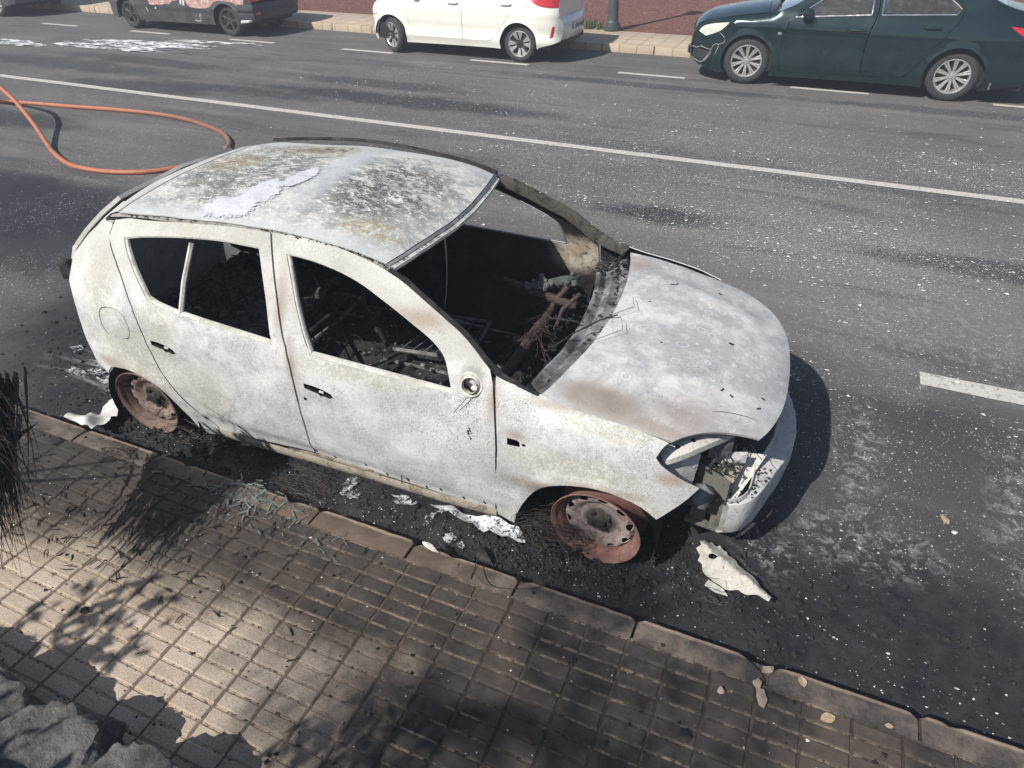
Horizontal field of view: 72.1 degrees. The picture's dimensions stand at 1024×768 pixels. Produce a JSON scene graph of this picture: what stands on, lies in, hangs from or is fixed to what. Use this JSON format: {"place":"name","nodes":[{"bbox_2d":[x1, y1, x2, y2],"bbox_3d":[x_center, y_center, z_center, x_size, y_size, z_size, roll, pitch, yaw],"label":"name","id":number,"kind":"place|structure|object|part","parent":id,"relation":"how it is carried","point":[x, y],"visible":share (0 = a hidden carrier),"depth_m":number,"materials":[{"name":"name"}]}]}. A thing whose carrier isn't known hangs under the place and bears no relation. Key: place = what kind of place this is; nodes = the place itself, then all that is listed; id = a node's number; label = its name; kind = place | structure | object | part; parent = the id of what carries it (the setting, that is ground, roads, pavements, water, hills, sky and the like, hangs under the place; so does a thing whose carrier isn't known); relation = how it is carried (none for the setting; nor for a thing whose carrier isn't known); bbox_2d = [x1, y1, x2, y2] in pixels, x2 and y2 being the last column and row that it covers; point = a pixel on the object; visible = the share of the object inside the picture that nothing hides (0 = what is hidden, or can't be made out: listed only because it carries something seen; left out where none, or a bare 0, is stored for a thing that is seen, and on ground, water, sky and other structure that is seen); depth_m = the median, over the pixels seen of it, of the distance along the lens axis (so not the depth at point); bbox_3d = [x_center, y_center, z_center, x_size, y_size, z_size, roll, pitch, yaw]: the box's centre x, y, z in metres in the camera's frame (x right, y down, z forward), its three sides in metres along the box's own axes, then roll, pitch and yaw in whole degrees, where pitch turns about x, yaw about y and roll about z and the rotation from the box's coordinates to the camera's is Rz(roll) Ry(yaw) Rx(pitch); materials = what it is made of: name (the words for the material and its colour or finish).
{"place":"outdoors","nodes":[
{"label":"outdoors","id":0,"kind":"place"},
{"bbox_2d":[61,0,691,47],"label":"pavement","id":1,"kind":"structure","parent":0,"point":[650,39],"depth_m":14.04,"materials":[{"name":"beige concrete"}]},
{"bbox_2d":[604,0,620,31],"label":"lamp post","id":2,"kind":"object","parent":1,"relation":"on","point":[612,23],"visible":1,"depth_m":14.04,"materials":[{"name":"grey metal"}]},
{"bbox_2d":[0,422,990,767],"bbox_3d":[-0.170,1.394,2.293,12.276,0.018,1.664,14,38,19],"label":"pavement","id":3,"kind":"structure","parent":0,"point":[240,753],"depth_m":2.73,"materials":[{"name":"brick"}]},
{"bbox_2d":[0,662,45,721],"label":"boulder","id":4,"kind":"object","parent":3,"relation":"on","point":[17,694],"visible":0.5,"depth_m":2.40,"materials":[{"name":"grey stone"}]},
{"bbox_2d":[0,700,128,767],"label":"boulder","id":5,"kind":"object","parent":3,"relation":"on","point":[57,734],"visible":0.87,"depth_m":2.28,"materials":[{"name":"grey stone"}]},
{"bbox_2d":[80,606,89,613],"bbox_3d":[-1.772,0.938,2.922,0.043,0.008,0.038,-10,37,-14],"label":"burnt wad","id":6,"kind":"object","parent":3,"relation":"on","point":[86,609],"visible":1,"depth_m":2.92,"materials":[{"name":"metal"}]},
{"bbox_2d":[91,742,180,767],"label":"boulder","id":7,"kind":"object","parent":3,"relation":"on","point":[131,755],"visible":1,"depth_m":2.22,"materials":[{"name":"grey stone"}]},
{"bbox_2d":[0,419,935,767],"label":"soot scraps","id":8,"kind":"object","parent":3,"relation":"on","point":[266,761],"visible":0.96,"depth_m":3.19,"materials":[{"name":"brown wood"}]},
{"bbox_2d":[676,728,692,742],"bbox_3d":[0.605,1.238,2.482,0.048,0.015,0.052,-20,40,-25],"label":"burnt wad","id":9,"kind":"object","parent":3,"relation":"on","point":[684,735],"visible":1,"depth_m":2.48,"materials":[{"name":"metal"}]},
{"bbox_2d":[717,686,724,693],"bbox_3d":[0.778,1.141,2.614,0.025,0.020,0.027,-29,44,-34],"label":"concrete chip","id":10,"kind":"object","parent":3,"relation":"on","point":[720,690],"visible":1,"depth_m":2.61,"materials":[{"name":"grey concrete"}]},
{"bbox_2d":[753,678,761,688],"bbox_3d":[0.918,1.119,2.635,0.034,0.015,0.042,24,42,30],"label":"concrete chip","id":11,"kind":"object","parent":3,"relation":"on","point":[757,683],"visible":1,"depth_m":2.63,"materials":[{"name":"grey concrete"}]},
{"bbox_2d":[756,688,766,707],"bbox_3d":[0.920,1.156,2.591,0.038,0.012,0.085,2,36,3],"label":"concrete chip","id":12,"kind":"object","parent":3,"relation":"on","point":[761,697],"visible":1,"depth_m":2.59,"materials":[{"name":"grey concrete"}]},
{"bbox_2d":[820,712,834,722],"bbox_3d":[1.135,1.200,2.526,0.043,0.009,0.046,25,43,31],"label":"dry leaf","id":13,"kind":"object","parent":3,"relation":"on","point":[826,717],"visible":1,"depth_m":2.53,"materials":[{"name":"beige plant"}]},
{"bbox_2d":[0,7,1023,747],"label":"road","id":14,"kind":"structure","parent":0,"point":[890,489],"depth_m":6.06,"materials":[{"name":"grey asphalt"}]},
{"bbox_2d":[0,0,61,16],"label":"dark hatchback","id":15,"kind":"object","parent":14,"relation":"on","point":[6,6],"visible":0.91,"depth_m":16.76,"materials":[{"name":"grey paint"}]},
{"bbox_2d":[41,23,75,26],"bbox_3d":[-10.200,-8.100,15.854,1.110,0.001,0.119,14,38,19],"label":"dashed line marking","id":16,"kind":"object","parent":14,"relation":"on","point":[59,24],"visible":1,"depth_m":15.88,"materials":[{"name":"paint"}]},
{"bbox_2d":[64,399,123,428],"bbox_3d":[-2.353,0.146,4.093,0.226,0.109,0.378,14,38,19],"label":"melted bumper skin","id":17,"kind":"object","parent":14,"relation":"on","point":[93,420],"visible":0.74,"depth_m":4.01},
{"bbox_2d":[0,85,231,174],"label":"fire hose","id":18,"kind":"object","parent":14,"relation":"on","point":[15,101],"visible":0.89,"depth_m":8.79,"materials":[{"name":"orange rubber"}]},
{"bbox_2d":[1,39,260,51],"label":"foam puddle","id":19,"kind":"object","parent":14,"relation":"on","point":[150,48],"visible":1,"depth_m":13.84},
{"bbox_2d":[132,30,169,33],"bbox_3d":[-7.707,-7.484,14.971,1.110,0.001,0.122,14,38,19],"label":"dashed line marking","id":20,"kind":"object","parent":14,"relation":"on","point":[150,32],"visible":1,"depth_m":14.96,"materials":[{"name":"paint"}]},
{"bbox_2d":[155,412,220,446],"bbox_3d":[-1.824,0.214,4.000,0.438,0.131,0.230,14,38,19],"label":"tyre cord","id":21,"kind":"object","parent":14,"relation":"on","point":[184,426],"visible":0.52,"depth_m":3.96,"materials":[{"name":"metal"}]},
{"bbox_2d":[108,0,297,35],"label":"black hatchback","id":22,"kind":"object","parent":14,"relation":"on","point":[234,17],"visible":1,"depth_m":14.53,"materials":[{"name":"paint"}]},
{"bbox_2d":[229,39,274,43],"bbox_3d":[-5.215,-6.868,14.086,1.110,0.001,0.125,14,38,19],"label":"dashed line marking","id":23,"kind":"object","parent":14,"relation":"on","point":[252,41],"visible":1,"depth_m":14.05,"materials":[{"name":"paint"}]},
{"bbox_2d":[67,345,463,548],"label":"foam flecks","id":24,"kind":"object","parent":14,"relation":"on","point":[447,537],"visible":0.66,"depth_m":3.60,"materials":[{"name":"white"}]},
{"bbox_2d":[267,459,343,508],"bbox_3d":[-1.073,0.512,3.600,0.378,0.103,0.324,14,38,19],"label":"tyre cord","id":25,"kind":"object","parent":14,"relation":"on","point":[301,486],"visible":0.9,"depth_m":3.61,"materials":[{"name":"metal"}]},
{"bbox_2d":[21,3,690,57],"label":"kerb","id":26,"kind":"structure","parent":14,"relation":"on","point":[633,48],"depth_m":14.78,"materials":[{"name":"beige concrete"}]},
{"bbox_2d":[342,48,393,53],"bbox_3d":[-2.722,-6.253,13.204,1.110,0.001,0.122,14,38,19],"label":"dashed line marking","id":27,"kind":"object","parent":14,"relation":"on","point":[367,50],"visible":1,"depth_m":13.20,"materials":[{"name":"paint"}]},
{"bbox_2d":[57,137,795,565],"bbox_3d":[-0.441,-0.427,3.856,3.935,1.383,1.766,13,37,17],"label":"burnt car","id":28,"kind":"object","parent":14,"relation":"on","point":[617,395],"visible":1,"depth_m":3.39,"materials":[{"name":"white metal"}]},
{"bbox_3d":[-1.506,-0.238,3.544,1.118,1.167,0.273,13,37,17],"label":"rear door","id":29,"kind":"part","parent":28,"relation":"part of","materials":[{"name":"white metal"}]},
{"bbox_2d":[192,166,320,218],"bbox_3d":[-1.249,-0.976,3.501,0.494,0.072,0.708,13,37,17],"label":"roof foam","id":30,"kind":"object","parent":28,"relation":"on","point":[241,204],"visible":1,"depth_m":3.37,"materials":[{"name":"white"}]},
{"bbox_3d":[-0.571,-0.015,3.240,1.162,1.192,0.255,13,37,17],"label":"front door","id":31,"kind":"part","parent":28,"relation":"part of","materials":[{"name":"white metal"}]},
{"bbox_3d":[-0.997,-0.999,4.608,1.118,1.167,0.273,13,37,17],"label":"rear door","id":32,"kind":"part","parent":28,"relation":"part of","materials":[{"name":"black metal"}]},
{"bbox_3d":[-0.053,-0.789,4.323,1.162,1.192,0.255,13,37,17],"label":"front door","id":33,"kind":"part","parent":28,"relation":"part of","materials":[{"name":"black metal"}]},
{"bbox_2d":[511,498,590,552],"bbox_3d":[0.190,0.668,3.300,0.397,0.180,0.246,14,38,19],"label":"tyre cord","id":34,"kind":"object","parent":28,"relation":"attached to","point":[545,523],"visible":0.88,"depth_m":3.27,"materials":[{"name":"metal"}]},
{"bbox_2d":[430,504,524,541],"bbox_3d":[-0.179,0.664,3.411,0.550,0.054,0.096,14,38,19],"label":"foam strip","id":35,"kind":"object","parent":14,"relation":"on","point":[483,525],"visible":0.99,"depth_m":3.40,"materials":[{"name":"white"}]},
{"bbox_2d":[373,0,586,61],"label":"white hatchback","id":36,"kind":"object","parent":14,"relation":"on","point":[522,30],"visible":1,"depth_m":12.20,"materials":[{"name":"paint"}]},
{"bbox_3d":[-1.312,-6.683,12.309,1.183,1.094,0.299,11,37,15],"label":"door","id":37,"kind":"part","parent":36,"relation":"part of","materials":[{"name":"white paint"}]},
{"bbox_3d":[-0.308,-6.473,11.990,1.136,1.104,0.315,14,38,19],"label":"door","id":38,"kind":"part","parent":36,"relation":"part of","materials":[{"name":"white paint"}]},
{"bbox_2d":[475,546,492,563],"bbox_3d":[-0.127,0.796,3.260,0.055,0.047,0.124,-29,44,-34],"label":"melted scrap","id":39,"kind":"object","parent":14,"relation":"on","point":[483,554],"visible":1,"depth_m":3.25,"materials":[{"name":"metal"}]},
{"bbox_2d":[470,59,528,64],"bbox_3d":[-0.230,-5.637,12.320,1.110,0.001,0.122,14,38,19],"label":"dashed line marking","id":40,"kind":"object","parent":14,"relation":"on","point":[499,62],"visible":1,"depth_m":12.30,"materials":[{"name":"paint"}]},
{"bbox_2d":[0,74,1023,203],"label":"line marking","id":41,"kind":"object","parent":14,"relation":"on","point":[932,190],"visible":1,"depth_m":8.36,"materials":[{"name":"paint"}]},
{"bbox_2d":[1,296,1023,749],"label":"charred crumbs","id":42,"kind":"object","parent":14,"relation":"on","point":[643,578],"visible":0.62,"depth_m":3.23,"materials":[{"name":"brown wood"}]},
{"bbox_2d":[15,405,1023,767],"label":"kerb","id":43,"kind":"structure","parent":14,"relation":"on","point":[975,747],"depth_m":2.89,"materials":[{"name":"concrete"}]},
{"bbox_2d":[92,436,152,467],"bbox_3d":[-2.083,0.356,3.737,0.232,0.020,0.290,14,38,19],"label":"tyre cord","id":44,"kind":"object","parent":43,"relation":"on","point":[108,453],"visible":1,"depth_m":3.73,"materials":[{"name":"metal"}]},
{"bbox_2d":[153,458,359,562],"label":"glass crumbs","id":45,"kind":"object","parent":43,"relation":"on","point":[260,499],"visible":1,"depth_m":3.44,"materials":[{"name":"clear glass"}]},
{"bbox_2d":[422,541,438,552],"bbox_3d":[-0.369,0.737,3.185,0.100,0.011,0.027,25,43,31],"label":"melted scrap","id":46,"kind":"object","parent":43,"relation":"on","point":[428,545],"visible":1,"depth_m":3.19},
{"bbox_2d":[470,541,568,588],"bbox_3d":[0.047,0.828,3.094,0.467,0.125,0.231,-10,37,-13],"label":"loose wire","id":47,"kind":"object","parent":43,"relation":"on","point":[520,588],"visible":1,"depth_m":3.03,"materials":[{"name":"metal"}]},
{"bbox_2d":[798,675,806,686],"bbox_3d":[1.091,1.117,2.642,0.036,0.008,0.038,30,45,35],"label":"dry leaf","id":48,"kind":"object","parent":43,"relation":"on","point":[802,681],"visible":1,"depth_m":2.64,"materials":[{"name":"beige plant"}]},
{"bbox_2d":[884,723,892,728],"bbox_3d":[1.343,1.218,2.504,0.023,0.004,0.021,-17,39,-22],"label":"dry leaf","id":49,"kind":"object","parent":43,"relation":"on","point":[888,725],"visible":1,"depth_m":2.51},
{"bbox_2d":[55,67,1023,738],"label":"ash flakes","id":50,"kind":"object","parent":14,"relation":"on","point":[789,259],"visible":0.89,"depth_m":6.45,"materials":[{"name":"grey"}]},
{"bbox_2d":[618,72,685,78],"bbox_3d":[2.262,-5.022,11.437,1.110,0.001,0.123,14,38,19],"label":"dashed line marking","id":51,"kind":"object","parent":14,"relation":"on","point":[652,75],"visible":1,"depth_m":11.42,"materials":[{"name":"paint"}]},
{"bbox_2d":[407,545,919,739],"bbox_3d":[0.587,1.074,2.864,22.000,0.120,0.090,14,38,19],"label":"kerb bed","id":52,"kind":"object","parent":14,"relation":"on","point":[760,667],"visible":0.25,"depth_m":2.73,"materials":[{"name":"concrete"}]},
{"bbox_2d":[761,666,773,672],"bbox_3d":[0.974,1.090,2.679,0.049,0.027,0.024,2,36,3],"label":"concrete chip","id":53,"kind":"object","parent":52,"relation":"on","point":[767,669],"visible":1,"depth_m":2.67,"materials":[{"name":"grey concrete"}]},
{"bbox_2d":[693,577,739,615],"bbox_3d":[0.901,0.912,3.081,0.208,0.035,0.224,14,38,19],"label":"tyre cord","id":54,"kind":"object","parent":14,"relation":"on","point":[715,597],"visible":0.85,"depth_m":3.06,"materials":[{"name":"metal"}]},
{"bbox_2d":[705,580,727,595],"bbox_3d":[0.904,0.905,3.102,0.108,0.004,0.038,28,44,34],"label":"panel sliver","id":55,"kind":"object","parent":14,"relation":"on","point":[709,583],"visible":1,"depth_m":3.11,"materials":[{"name":"white metal"}]},
{"bbox_2d":[696,540,771,601],"bbox_3d":[0.962,0.840,3.128,0.168,0.067,0.404,-14,38,-19],"label":"torn panel","id":56,"kind":"object","parent":14,"relation":"on","point":[730,573],"visible":1,"depth_m":3.13,"materials":[{"name":"plastic"}]},
{"bbox_2d":[790,86,868,94],"bbox_3d":[4.754,-4.406,10.554,1.110,0.001,0.121,14,38,19],"label":"dashed line marking","id":57,"kind":"object","parent":14,"relation":"on","point":[829,90],"visible":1,"depth_m":10.55,"materials":[{"name":"paint"}]},
{"bbox_2d":[688,0,1023,100],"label":"green saloon","id":58,"kind":"object","parent":14,"relation":"on","point":[946,50],"visible":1,"depth_m":9.95,"materials":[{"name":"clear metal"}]},
{"bbox_2d":[779,0,880,75],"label":"door","id":59,"kind":"structure","parent":58,"relation":"in","point":[828,36],"depth_m":10.10,"materials":[{"name":"green metal"}]},
{"bbox_2d":[860,0,965,76],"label":"door","id":60,"kind":"structure","parent":58,"relation":"in","point":[904,32],"depth_m":9.74,"materials":[{"name":"green metal"}]},
{"bbox_2d":[940,514,949,523],"bbox_3d":[2.122,0.661,3.444,0.028,0.014,0.068,-3,36,-4],"label":"dry leaf","id":61,"kind":"object","parent":14,"relation":"on","point":[945,519],"visible":1,"depth_m":3.44,"materials":[{"name":"brown plant"}]},
{"bbox_2d":[920,372,1023,404],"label":"parking line marking","id":62,"kind":"object","parent":14,"relation":"on","point":[983,390],"visible":1,"depth_m":4.34,"materials":[{"name":"paint"}]},
{"bbox_2d":[993,104,1023,107],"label":"dashed line marking","id":63,"kind":"object","parent":14,"relation":"on","point":[1008,105],"visible":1,"depth_m":9.80,"materials":[{"name":"paint"}]},
{"bbox_2d":[297,0,1023,35],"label":"ground","id":64,"kind":"structure","parent":0,"point":[677,17],"depth_m":16.05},
{"bbox_2d":[584,18,605,29],"bbox_3d":[1.616,-7.413,14.436,0.692,0.200,0.474,14,38,19],"label":"weed tuft","id":65,"kind":"object","parent":64,"relation":"on","point":[590,24],"visible":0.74,"depth_m":14.36,"materials":[{"name":"green plant"}]},
{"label":"planting bank","id":66,"kind":"structure","parent":0,"visible":0},
{"bbox_2d":[0,327,51,579],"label":"dead palm","id":67,"kind":"object","parent":66,"relation":"on","point":[11,433],"visible":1,"depth_m":2.79,"materials":[{"name":"black plant"}]}
]}

